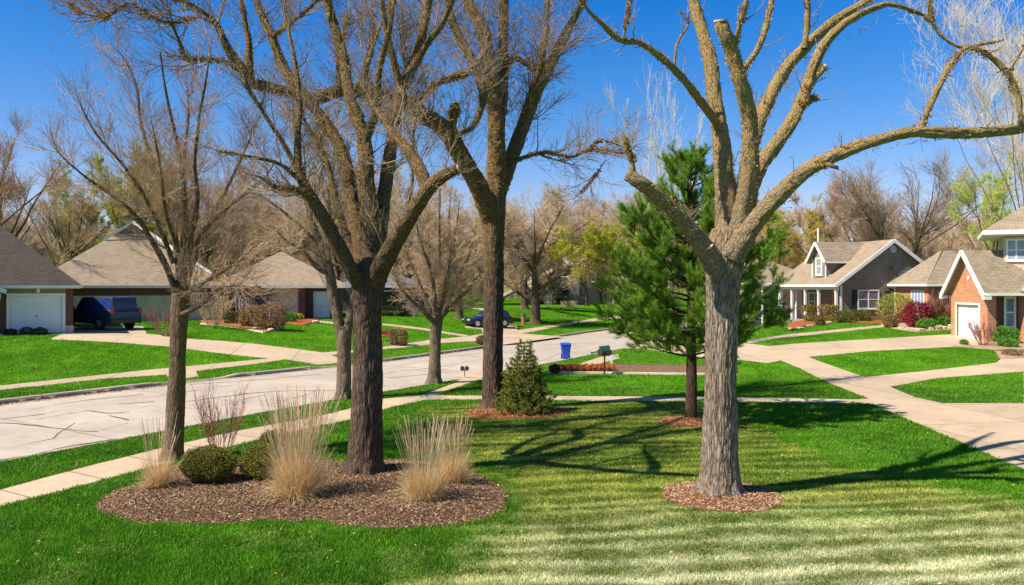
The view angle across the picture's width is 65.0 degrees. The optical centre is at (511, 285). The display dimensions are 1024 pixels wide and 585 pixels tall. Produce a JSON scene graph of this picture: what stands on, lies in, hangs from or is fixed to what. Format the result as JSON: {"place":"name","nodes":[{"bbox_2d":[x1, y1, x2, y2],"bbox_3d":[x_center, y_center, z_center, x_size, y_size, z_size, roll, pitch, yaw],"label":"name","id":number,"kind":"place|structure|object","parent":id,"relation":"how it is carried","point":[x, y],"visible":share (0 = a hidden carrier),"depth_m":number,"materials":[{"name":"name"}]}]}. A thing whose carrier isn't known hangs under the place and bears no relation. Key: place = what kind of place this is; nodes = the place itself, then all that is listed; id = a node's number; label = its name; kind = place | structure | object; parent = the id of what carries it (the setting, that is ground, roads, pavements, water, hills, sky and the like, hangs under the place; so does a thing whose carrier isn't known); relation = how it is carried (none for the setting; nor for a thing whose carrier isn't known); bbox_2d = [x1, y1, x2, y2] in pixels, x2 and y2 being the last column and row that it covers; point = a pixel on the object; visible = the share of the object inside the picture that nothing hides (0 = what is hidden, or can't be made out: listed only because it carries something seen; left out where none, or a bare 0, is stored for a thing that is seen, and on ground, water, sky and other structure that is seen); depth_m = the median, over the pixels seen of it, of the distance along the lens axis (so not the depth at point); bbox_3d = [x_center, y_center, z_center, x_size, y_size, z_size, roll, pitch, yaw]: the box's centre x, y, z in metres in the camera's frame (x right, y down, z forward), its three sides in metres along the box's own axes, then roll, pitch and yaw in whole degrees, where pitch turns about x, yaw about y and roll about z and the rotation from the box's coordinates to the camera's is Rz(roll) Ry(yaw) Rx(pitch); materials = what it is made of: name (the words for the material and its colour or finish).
{"place":"outdoors","nodes":[
{"label":"outdoors","id":0,"kind":"place"},
{"bbox_2d":[0,326,352,389],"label":"driveway","id":1,"kind":"structure","parent":0,"point":[136,335],"depth_m":42.77,"materials":[{"name":"concrete"}]},
{"bbox_2d":[73,295,141,329],"bbox_3d":[-25.269,1.639,49.282,5.407,2.114,2.360,0,0,30],"label":"parked car","id":2,"kind":"object","parent":1,"relation":"on","point":[99,313],"visible":0.82,"depth_m":48.02,"materials":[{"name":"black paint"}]},
{"bbox_2d":[0,323,699,460],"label":"street","id":3,"kind":"structure","parent":0,"point":[32,428],"depth_m":27.26,"materials":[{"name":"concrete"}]},
{"bbox_2d":[0,384,166,405],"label":"leaf litter","id":4,"kind":"object","parent":3,"relation":"on","point":[87,394],"visible":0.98,"depth_m":28.71,"materials":[{"name":"plant"}]},
{"bbox_2d":[1,338,673,461],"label":"kerb","id":5,"kind":"structure","parent":3,"relation":"on","point":[301,405],"depth_m":24.98,"materials":[{"name":"concrete"}]},
{"bbox_2d":[0,321,696,404],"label":"kerb","id":6,"kind":"structure","parent":3,"relation":"on","point":[140,385],"depth_m":34.31,"materials":[{"name":"concrete"}]},
{"bbox_2d":[560,342,571,358],"bbox_3d":[2.881,3.494,43.108,0.612,0.860,0.654,0,0,0],"label":"wheelie bin","id":7,"kind":"object","parent":3,"relation":"on","point":[565,348],"visible":0.99,"depth_m":42.85,"materials":[{"name":"blue plastic"}]},
{"bbox_2d":[0,370,869,504],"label":"sidewalk","id":8,"kind":"structure","parent":0,"point":[79,476],"depth_m":19.71,"materials":[{"name":"concrete"}]},
{"bbox_2d":[319,305,621,348],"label":"sidewalk","id":9,"kind":"structure","parent":0,"point":[512,334],"depth_m":59.98,"materials":[{"name":"concrete"}]},
{"bbox_2d":[462,310,512,327],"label":"parked car","id":10,"kind":"object","parent":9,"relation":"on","point":[477,321],"visible":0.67,"depth_m":66.34,"materials":[{"name":"blue paint"}]},
{"bbox_2d":[0,287,1023,584],"bbox_3d":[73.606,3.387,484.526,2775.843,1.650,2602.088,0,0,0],"label":"ground","id":11,"kind":"structure","parent":0,"point":[508,303],"depth_m":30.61,"materials":[{"name":"green plant"}]},
{"bbox_2d":[18,219,61,261],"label":"woodland tree","id":12,"kind":"object","parent":11,"relation":"on","point":[34,238],"visible":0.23,"depth_m":113.10,"materials":[{"name":"brown plant"}]},
{"bbox_2d":[0,226,82,335],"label":"brick house","id":13,"kind":"structure","parent":11,"relation":"on","point":[36,289],"depth_m":44.77,"materials":[{"name":"beige"}]},
{"bbox_2d":[10,296,62,333],"bbox_3d":[-26.399,1.614,44.608,2.530,2.100,0.100,0,0,-28],"label":"garage door","id":14,"kind":"structure","parent":13,"relation":"in","point":[25,311],"depth_m":44.61,"materials":[{"name":"metal"}]},
{"bbox_2d":[0,103,89,244],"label":"bare tree","id":15,"kind":"object","parent":11,"relation":"on","point":[8,188],"visible":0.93,"depth_m":63.08,"materials":[{"name":"plant"}]},
{"bbox_2d":[4,168,139,266],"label":"bare tree","id":16,"kind":"object","parent":11,"relation":"on","point":[63,258],"visible":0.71,"depth_m":77.71,"materials":[{"name":"brown plant"}]},
{"bbox_2d":[32,137,189,253],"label":"budding tree","id":17,"kind":"object","parent":11,"relation":"on","point":[108,211],"visible":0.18,"depth_m":81.15,"materials":[{"name":"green plant"}]},
{"bbox_2d":[58,221,227,320],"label":"brick house","id":18,"kind":"structure","parent":11,"relation":"on","point":[97,270],"depth_m":60.47,"materials":[{"name":"beige"}]},
{"bbox_2d":[0,0,303,461],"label":"maple tree","id":19,"kind":"object","parent":11,"relation":"on","point":[186,253],"visible":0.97,"depth_m":16.98,"materials":[{"name":"brown plant"}]},
{"bbox_2d":[142,304,169,335],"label":"bare shrub","id":20,"kind":"object","parent":11,"relation":"on","point":[156,326],"visible":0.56,"depth_m":45.64,"materials":[{"name":"plant"}]},
{"bbox_2d":[126,135,300,275],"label":"bare tree","id":21,"kind":"object","parent":11,"relation":"on","point":[206,257],"visible":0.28,"depth_m":85.29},
{"bbox_2d":[193,290,237,327],"bbox_3d":[-19.050,1.416,51.231,3.017,2.710,2.469,0,0,0],"label":"bare shrub","id":22,"kind":"object","parent":11,"relation":"on","point":[218,315],"visible":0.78,"depth_m":51.14,"materials":[{"name":"brown plant"}]},
{"bbox_2d":[191,374,253,450],"bbox_3d":[-6.459,2.873,17.822,1.284,1.965,1.278,0,0,-29],"label":"twig shrub","id":23,"kind":"object","parent":11,"relation":"on","point":[213,421],"visible":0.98,"depth_m":17.67,"materials":[{"name":"brown plant"}]},
{"bbox_2d":[201,318,320,330],"bbox_3d":[-19.176,2.812,61.597,8.686,0.383,22.422,0,0,-21],"label":"mulch bed","id":24,"kind":"object","parent":11,"relation":"on","point":[305,321],"visible":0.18,"depth_m":57.34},
{"bbox_2d":[224,310,243,322],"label":"hedge","id":25,"kind":"object","parent":24,"relation":"on","point":[233,319],"visible":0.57,"depth_m":56.13,"materials":[{"name":"green plant"}]},
{"bbox_2d":[236,305,261,325],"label":"shrub","id":26,"kind":"object","parent":24,"relation":"on","point":[242,321],"visible":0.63,"depth_m":53.44,"materials":[{"name":"brown plant"}]},
{"bbox_2d":[252,302,290,329],"bbox_3d":[-15.766,2.020,52.356,2.497,1.970,1.788,0,0,0],"label":"shrub","id":27,"kind":"object","parent":24,"relation":"on","point":[261,310],"visible":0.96,"depth_m":52.12,"materials":[{"name":"brown plant"}]},
{"bbox_2d":[255,428,291,456],"bbox_3d":[-5.260,3.487,17.808,0.839,0.655,0.725,0,0,0],"label":"shrub","id":28,"kind":"object","parent":11,"relation":"on","point":[265,438],"visible":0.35,"depth_m":17.69,"materials":[{"name":"green plant"}]},
{"bbox_2d":[188,160,359,268],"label":"bare tree","id":29,"kind":"object","parent":11,"relation":"on","point":[281,239],"visible":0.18,"depth_m":90.07,"materials":[{"name":"brown plant"}]},
{"bbox_2d":[222,252,348,318],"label":"stone house","id":30,"kind":"structure","parent":11,"relation":"on","point":[308,298],"depth_m":64.31,"materials":[{"name":"beige"}]},
{"bbox_2d":[315,293,328,317],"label":"garage door","id":31,"kind":"structure","parent":30,"relation":"in","point":[321,299],"depth_m":65.97,"materials":[{"name":"metal"}]},
{"bbox_2d":[220,96,379,399],"bbox_3d":[-6.792,-1.442,26.817,3.516,10.723,5.669,0,0,37],"label":"street tree","id":32,"kind":"object","parent":11,"relation":"on","point":[343,330],"visible":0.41,"depth_m":26.82,"materials":[{"name":"brown plant"}]},
{"bbox_2d":[95,458,508,529],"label":"mulch","id":33,"kind":"object","parent":11,"relation":"on","point":[230,485],"visible":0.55,"depth_m":13.81,"materials":[{"name":"brown wood"}]},
{"bbox_2d":[129,411,187,489],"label":"feather grass","id":34,"kind":"object","parent":33,"relation":"on","point":[159,478],"depth_m":14.69,"materials":[{"name":"beige plant"}]},
{"bbox_2d":[178,443,239,482],"bbox_3d":[-5.722,3.366,15.114,1.048,0.763,1.005,0,0,35],"label":"yew bush","id":35,"kind":"object","parent":33,"relation":"on","point":[194,466],"visible":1,"depth_m":14.93,"materials":[{"name":"green plant"}]},
{"bbox_2d":[238,441,288,480],"bbox_3d":[-4.775,3.364,15.468,0.969,0.765,0.948,0,0,33],"label":"yew bush","id":36,"kind":"object","parent":33,"relation":"on","point":[249,463],"visible":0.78,"depth_m":15.23,"materials":[{"name":"green plant"}]},
{"bbox_2d":[252,386,343,505],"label":"feather grass","id":37,"kind":"object","parent":33,"relation":"on","point":[300,478],"depth_m":13.98,"materials":[{"name":"beige plant"}]},
{"bbox_2d":[175,0,499,475],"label":"shade tree","id":38,"kind":"object","parent":33,"relation":"on","point":[366,249],"visible":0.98,"depth_m":15.84,"materials":[{"name":"brown plant"}]},
{"bbox_2d":[388,412,456,503],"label":"feather grass","id":39,"kind":"object","parent":33,"relation":"on","point":[426,488],"depth_m":13.81,"materials":[{"name":"beige plant"}]},
{"bbox_2d":[429,412,476,483],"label":"feather grass","id":40,"kind":"object","parent":33,"relation":"on","point":[460,471],"depth_m":15.07,"materials":[{"name":"beige plant"}]},
{"bbox_2d":[14,0,660,408],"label":"shade tree","id":41,"kind":"object","parent":11,"relation":"on","point":[492,92],"visible":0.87,"depth_m":24.09,"materials":[{"name":"brown plant"}]},
{"bbox_2d":[246,164,432,281],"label":"bare tree","id":42,"kind":"object","parent":11,"relation":"on","point":[394,197],"visible":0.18,"depth_m":94.93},
{"bbox_2d":[343,273,429,310],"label":"slate roof house","id":43,"kind":"structure","parent":11,"relation":"on","point":[387,293],"depth_m":85.22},
{"bbox_2d":[382,305,407,315],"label":"hedge","id":44,"kind":"object","parent":11,"relation":"on","point":[399,309],"visible":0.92,"depth_m":70.36,"materials":[{"name":"green plant"}]},
{"bbox_2d":[388,327,408,345],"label":"bush","id":45,"kind":"object","parent":11,"relation":"on","point":[402,339],"visible":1,"depth_m":49.50,"materials":[{"name":"brown plant"}]},
{"bbox_2d":[332,155,477,277],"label":"bare tree","id":46,"kind":"object","parent":11,"relation":"on","point":[397,180],"visible":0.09,"depth_m":103.44,"materials":[{"name":"brown plant"}]},
{"bbox_2d":[387,182,483,384],"bbox_3d":[-2.910,-0.504,31.496,5.064,8.852,5.854,0,0,0],"label":"street tree","id":47,"kind":"object","parent":11,"relation":"on","point":[438,279],"visible":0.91,"depth_m":31.05,"materials":[{"name":"brown plant"}]},
{"bbox_2d":[420,225,482,318],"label":"bare tree","id":48,"kind":"object","parent":11,"relation":"on","point":[459,314],"visible":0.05,"depth_m":71.78,"materials":[{"name":"plant"}]},
{"bbox_2d":[2,225,979,302],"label":"undergrowth","id":49,"kind":"object","parent":11,"relation":"on","point":[516,295],"depth_m":135.38,"materials":[{"name":"brown plant"}]},
{"bbox_2d":[0,308,1023,387],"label":"lawn grass","id":50,"kind":"structure","parent":11,"relation":"on","point":[584,384],"depth_m":39.16,"materials":[{"name":"green plant"}]},
{"bbox_2d":[464,407,566,418],"bbox_3d":[0.114,3.785,24.007,2.958,0.206,2.153,0,0,0],"label":"mulch ring","id":51,"kind":"object","parent":11,"relation":"on","point":[522,414],"visible":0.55,"depth_m":23.27,"materials":[{"name":"wood"}]},
{"bbox_2d":[491,338,557,415],"bbox_3d":[0.388,2.758,24.147,2.048,2.382,2.144,0,0,0],"label":"spruce tree","id":52,"kind":"object","parent":51,"relation":"on","point":[515,390],"visible":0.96,"depth_m":23.78,"materials":[{"name":"green plant"}]},
{"bbox_2d":[459,182,576,308],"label":"bare tree","id":53,"kind":"object","parent":11,"relation":"on","point":[524,304],"visible":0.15,"depth_m":89.73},
{"bbox_2d":[503,264,582,304],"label":"mauve house","id":54,"kind":"structure","parent":11,"relation":"on","point":[573,295],"depth_m":112.79,"materials":[{"name":"grey"}]},
{"bbox_2d":[459,158,637,323],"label":"bare tree","id":55,"kind":"object","parent":11,"relation":"on","point":[514,225],"visible":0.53,"depth_m":72.83,"materials":[{"name":"brown plant"}]},
{"bbox_2d":[528,287,570,304],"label":"hedge","id":56,"kind":"object","parent":11,"relation":"on","point":[563,290],"visible":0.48,"depth_m":112.38,"materials":[{"name":"green plant"}]},
{"bbox_2d":[536,237,575,304],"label":"woodland tree","id":57,"kind":"object","parent":11,"relation":"on","point":[552,284],"visible":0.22,"depth_m":110.19,"materials":[{"name":"brown plant"}]},
{"bbox_2d":[531,194,619,305],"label":"bare tree","id":58,"kind":"object","parent":11,"relation":"on","point":[586,284],"visible":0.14,"depth_m":103.00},
{"bbox_2d":[579,274,629,303],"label":"cream house","id":59,"kind":"structure","parent":11,"relation":"on","point":[594,294],"depth_m":115.79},
{"bbox_2d":[585,258,631,304],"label":"woodland tree","id":60,"kind":"object","parent":11,"relation":"on","point":[602,288],"visible":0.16,"depth_m":113.31,"materials":[{"name":"plant"}]},
{"bbox_2d":[545,214,701,327],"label":"budding tree","id":61,"kind":"object","parent":11,"relation":"on","point":[592,252],"visible":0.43,"depth_m":69.78,"materials":[{"name":"green plant"}]},
{"bbox_2d":[546,371,704,374],"bbox_3d":[5.438,3.739,34.292,8.053,0.162,0.334,0,0,10],"label":"edging strip","id":62,"kind":"object","parent":11,"relation":"on","point":[589,372],"visible":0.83,"depth_m":34.44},
{"bbox_2d":[548,363,704,372],"bbox_3d":[5.882,3.747,36.583,8.459,0.253,4.087,0,0,12],"label":"mulch bed","id":63,"kind":"object","parent":11,"relation":"on","point":[621,367],"visible":0.41,"depth_m":36.12,"materials":[{"name":"brown wood"}]},
{"bbox_2d":[604,190,651,230],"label":"woodland tree","id":64,"kind":"object","parent":11,"relation":"on","point":[616,210],"visible":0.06,"depth_m":185.56,"materials":[{"name":"plant"}]},
{"bbox_2d":[601,62,706,352],"bbox_3d":[7.628,-4.389,43.839,6.143,16.312,6.074,0,0,0],"label":"pale tree","id":65,"kind":"object","parent":11,"relation":"on","point":[660,165],"visible":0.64,"depth_m":43.01,"materials":[{"name":"beige plant"}]},
{"bbox_2d":[658,418,702,426],"bbox_3d":[4.892,3.796,22.455,1.608,0.184,1.621,0,0,0],"label":"mulch ring","id":66,"kind":"object","parent":11,"relation":"on","point":[683,422],"visible":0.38,"depth_m":22.05,"materials":[{"name":"wood"}]},
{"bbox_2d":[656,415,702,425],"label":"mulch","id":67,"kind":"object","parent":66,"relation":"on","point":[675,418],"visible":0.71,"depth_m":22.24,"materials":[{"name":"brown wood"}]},
{"bbox_2d":[588,136,795,418],"bbox_3d":[5.075,-0.151,22.376,5.728,8.073,5.454,0,0,-43],"label":"pine tree","id":68,"kind":"object","parent":11,"relation":"on","point":[658,300],"visible":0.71,"depth_m":21.95,"materials":[{"name":"green plant"}]},
{"bbox_2d":[659,480,783,512],"bbox_3d":[3.767,3.786,14.527,2.143,0.204,2.161,0,0,0],"label":"mulch ring","id":69,"kind":"object","parent":11,"relation":"on","point":[727,502],"visible":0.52,"depth_m":13.91,"materials":[{"name":"brown wood"}]},
{"bbox_2d":[578,0,1023,498],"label":"shade tree","id":70,"kind":"object","parent":69,"relation":"on","point":[742,218],"visible":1,"depth_m":14.21,"materials":[{"name":"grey plant"}]},
{"bbox_2d":[703,260,801,326],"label":"cream house","id":71,"kind":"structure","parent":11,"relation":"on","point":[797,298],"depth_m":74.65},
{"bbox_2d":[745,191,830,268],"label":"budding tree","id":72,"kind":"object","parent":11,"relation":"on","point":[812,227],"visible":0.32,"depth_m":94.23,"materials":[{"name":"green plant"}]},
{"bbox_2d":[758,171,868,267],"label":"bare tree","id":73,"kind":"object","parent":11,"relation":"on","point":[834,233],"visible":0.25,"depth_m":102.51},
{"bbox_2d":[787,320,882,328],"bbox_3d":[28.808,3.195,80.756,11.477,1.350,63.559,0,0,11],"label":"mulch bed","id":74,"kind":"object","parent":11,"relation":"on","point":[800,323],"visible":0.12,"depth_m":55.94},
{"bbox_2d":[800,303,838,320],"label":"hedge","id":75,"kind":"object","parent":74,"relation":"on","point":[829,308],"visible":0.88,"depth_m":57.54,"materials":[{"name":"green plant"}]},
{"bbox_2d":[830,309,854,322],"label":"bush","id":76,"kind":"object","parent":74,"relation":"on","point":[839,314],"visible":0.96,"depth_m":56.23,"materials":[{"name":"green plant"}]},
{"bbox_2d":[851,309,870,320],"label":"bush","id":77,"kind":"object","parent":74,"relation":"on","point":[866,312],"visible":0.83,"depth_m":57.52,"materials":[{"name":"green plant"}]},
{"bbox_2d":[778,228,922,321],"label":"gabled house","id":78,"kind":"structure","parent":11,"relation":"on","point":[848,276],"depth_m":59.08,"materials":[{"name":"grey"}]},
{"bbox_2d":[857,290,878,309],"bbox_3d":[25.940,1.025,58.441,1.830,1.450,0.090,0,0,-12],"label":"window","id":79,"kind":"structure","parent":78,"relation":"in","point":[866,299],"depth_m":58.43,"materials":[{"name":"glass"}]},
{"bbox_2d":[815,181,931,257],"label":"bare tree","id":80,"kind":"object","parent":11,"relation":"on","point":[845,229],"visible":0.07,"depth_m":110.74,"materials":[{"name":"brown plant"}]},
{"bbox_2d":[880,321,950,331],"bbox_3d":[29.082,2.720,57.270,4.460,0.399,17.859,0,0,29],"label":"gravel bed","id":81,"kind":"object","parent":11,"relation":"on","point":[902,324],"visible":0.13,"depth_m":51.19,"materials":[{"name":"gravel"}]},
{"bbox_2d":[882,314,900,327],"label":"shrub","id":82,"kind":"object","parent":81,"relation":"on","point":[895,321],"visible":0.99,"depth_m":51.99,"materials":[{"name":"brown plant"}]},
{"bbox_2d":[875,291,913,320],"bbox_3d":[26.851,1.552,55.887,3.031,2.326,1.757,0,0,0],"label":"shrub","id":83,"kind":"object","parent":81,"relation":"on","point":[888,305],"visible":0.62,"depth_m":55.74,"materials":[{"name":"yellow plant"}]},
{"bbox_2d":[900,300,932,326],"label":"shrub","id":84,"kind":"object","parent":81,"relation":"on","point":[914,318],"visible":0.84,"depth_m":52.02,"materials":[{"name":"red plant"}]},
{"bbox_2d":[915,318,938,328],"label":"plant","id":85,"kind":"object","parent":81,"relation":"on","point":[920,323],"visible":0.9,"depth_m":50.90,"materials":[{"name":"green plant"}]},
{"bbox_2d":[916,300,947,323],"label":"shrub","id":86,"kind":"object","parent":81,"relation":"on","point":[942,309],"visible":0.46,"depth_m":52.60,"materials":[{"name":"plant"}]},
{"bbox_2d":[925,287,950,323],"bbox_3d":[28.397,1.404,52.602,2.435,2.713,2.583,0,0,24],"label":"bare shrub","id":87,"kind":"object","parent":81,"relation":"on","point":[934,300],"visible":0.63,"depth_m":52.43,"materials":[{"name":"plant"}]},
{"bbox_2d":[901,231,935,260],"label":"woodland tree","id":88,"kind":"object","parent":11,"relation":"on","point":[925,251],"visible":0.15,"depth_m":112.96,"materials":[{"name":"plant"}]},
{"bbox_2d":[819,138,1022,254],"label":"bare tree","id":89,"kind":"object","parent":11,"relation":"on","point":[871,212],"visible":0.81,"depth_m":90.74,"materials":[{"name":"plant"}]},
{"bbox_2d":[913,217,966,258],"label":"woodland tree","id":90,"kind":"object","parent":11,"relation":"on","point":[942,245],"visible":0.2,"depth_m":136.00,"materials":[{"name":"brown plant"}]},
{"bbox_2d":[929,209,980,249],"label":"woodland tree","id":91,"kind":"object","parent":11,"relation":"on","point":[962,234],"visible":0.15,"depth_m":152.09,"materials":[{"name":"plant"}]},
{"bbox_2d":[887,206,1023,341],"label":"brick house","id":92,"kind":"structure","parent":11,"relation":"on","point":[978,285],"depth_m":45.78,"materials":[{"name":"brick"}]},
{"bbox_2d":[911,290,923,315],"bbox_3d":[27.902,1.297,55.297,0.090,1.994,1.680,0,0,-2],"label":"window","id":93,"kind":"structure","parent":92,"relation":"in","point":[918,295],"depth_m":55.27,"materials":[{"name":"white paint"}]},
{"bbox_2d":[959,304,977,338],"bbox_3d":[26.398,2.119,46.328,0.100,2.050,2.150,0,0,-2],"label":"garage door","id":94,"kind":"structure","parent":92,"relation":"in","point":[966,312],"depth_m":46.54,"materials":[{"name":"metal"}]},
{"bbox_2d":[1003,296,1016,328],"bbox_3d":[27.871,1.519,44.961,0.780,1.850,0.090,0,0,-3],"label":"window","id":95,"kind":"structure","parent":92,"relation":"in","point":[1009,302],"depth_m":44.96,"materials":[{"name":"glass"}]},
{"bbox_2d":[1005,239,1023,261],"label":"window","id":96,"kind":"structure","parent":92,"relation":"in","point":[1014,247],"depth_m":45.53,"materials":[{"name":"glass"}]},
{"bbox_2d":[893,0,1023,219],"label":"pale tree","id":97,"kind":"object","parent":11,"relation":"on","point":[1020,157],"visible":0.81,"depth_m":51.42,"materials":[{"name":"beige plant"}]},
{"bbox_2d":[950,235,989,253],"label":"woodland tree","id":98,"kind":"object","parent":11,"relation":"on","point":[959,246],"visible":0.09,"depth_m":111.27,"materials":[{"name":"plant"}]},
{"bbox_2d":[946,154,1019,249],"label":"leafing tree","id":99,"kind":"object","parent":11,"relation":"on","point":[993,196],"visible":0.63,"depth_m":72.55,"materials":[{"name":"green plant"}]},
{"bbox_2d":[960,341,1023,358],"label":"gravel bed","id":100,"kind":"object","parent":11,"relation":"on","point":[994,346],"visible":0.53,"depth_m":42.26,"materials":[{"name":"beige gravel"}]},
{"bbox_2d":[967,316,998,344],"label":"bare shrub","id":101,"kind":"object","parent":100,"relation":"on","point":[977,331],"visible":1,"depth_m":43.25,"materials":[{"name":"brown plant"}]},
{"bbox_2d":[992,325,1021,342],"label":"bush","id":102,"kind":"object","parent":100,"relation":"on","point":[1013,331],"visible":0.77,"depth_m":44.08,"materials":[{"name":"green plant"}]},
{"bbox_2d":[996,337,1020,346],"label":"bush","id":103,"kind":"object","parent":100,"relation":"on","point":[1007,343],"visible":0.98,"depth_m":42.54,"materials":[{"name":"green plant"}]},
{"bbox_2d":[0,0,1023,285],"label":"sky","id":104,"kind":"structure","parent":0,"point":[869,72],"materials":[{"name":"blue"}]},
{"bbox_2d":[581,354,619,363],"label":"sidewalk","id":105,"kind":"structure","parent":0,"point":[600,360],"depth_m":41.21,"materials":[{"name":"concrete"}]},
{"bbox_2d":[747,325,883,342],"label":"sidewalk","id":106,"kind":"structure","parent":0,"point":[808,333],"depth_m":48.62,"materials":[{"name":"concrete"}]},
{"bbox_2d":[635,334,1023,468],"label":"driveway","id":107,"kind":"structure","parent":0,"point":[996,430],"depth_m":30.47,"materials":[{"name":"concrete"}]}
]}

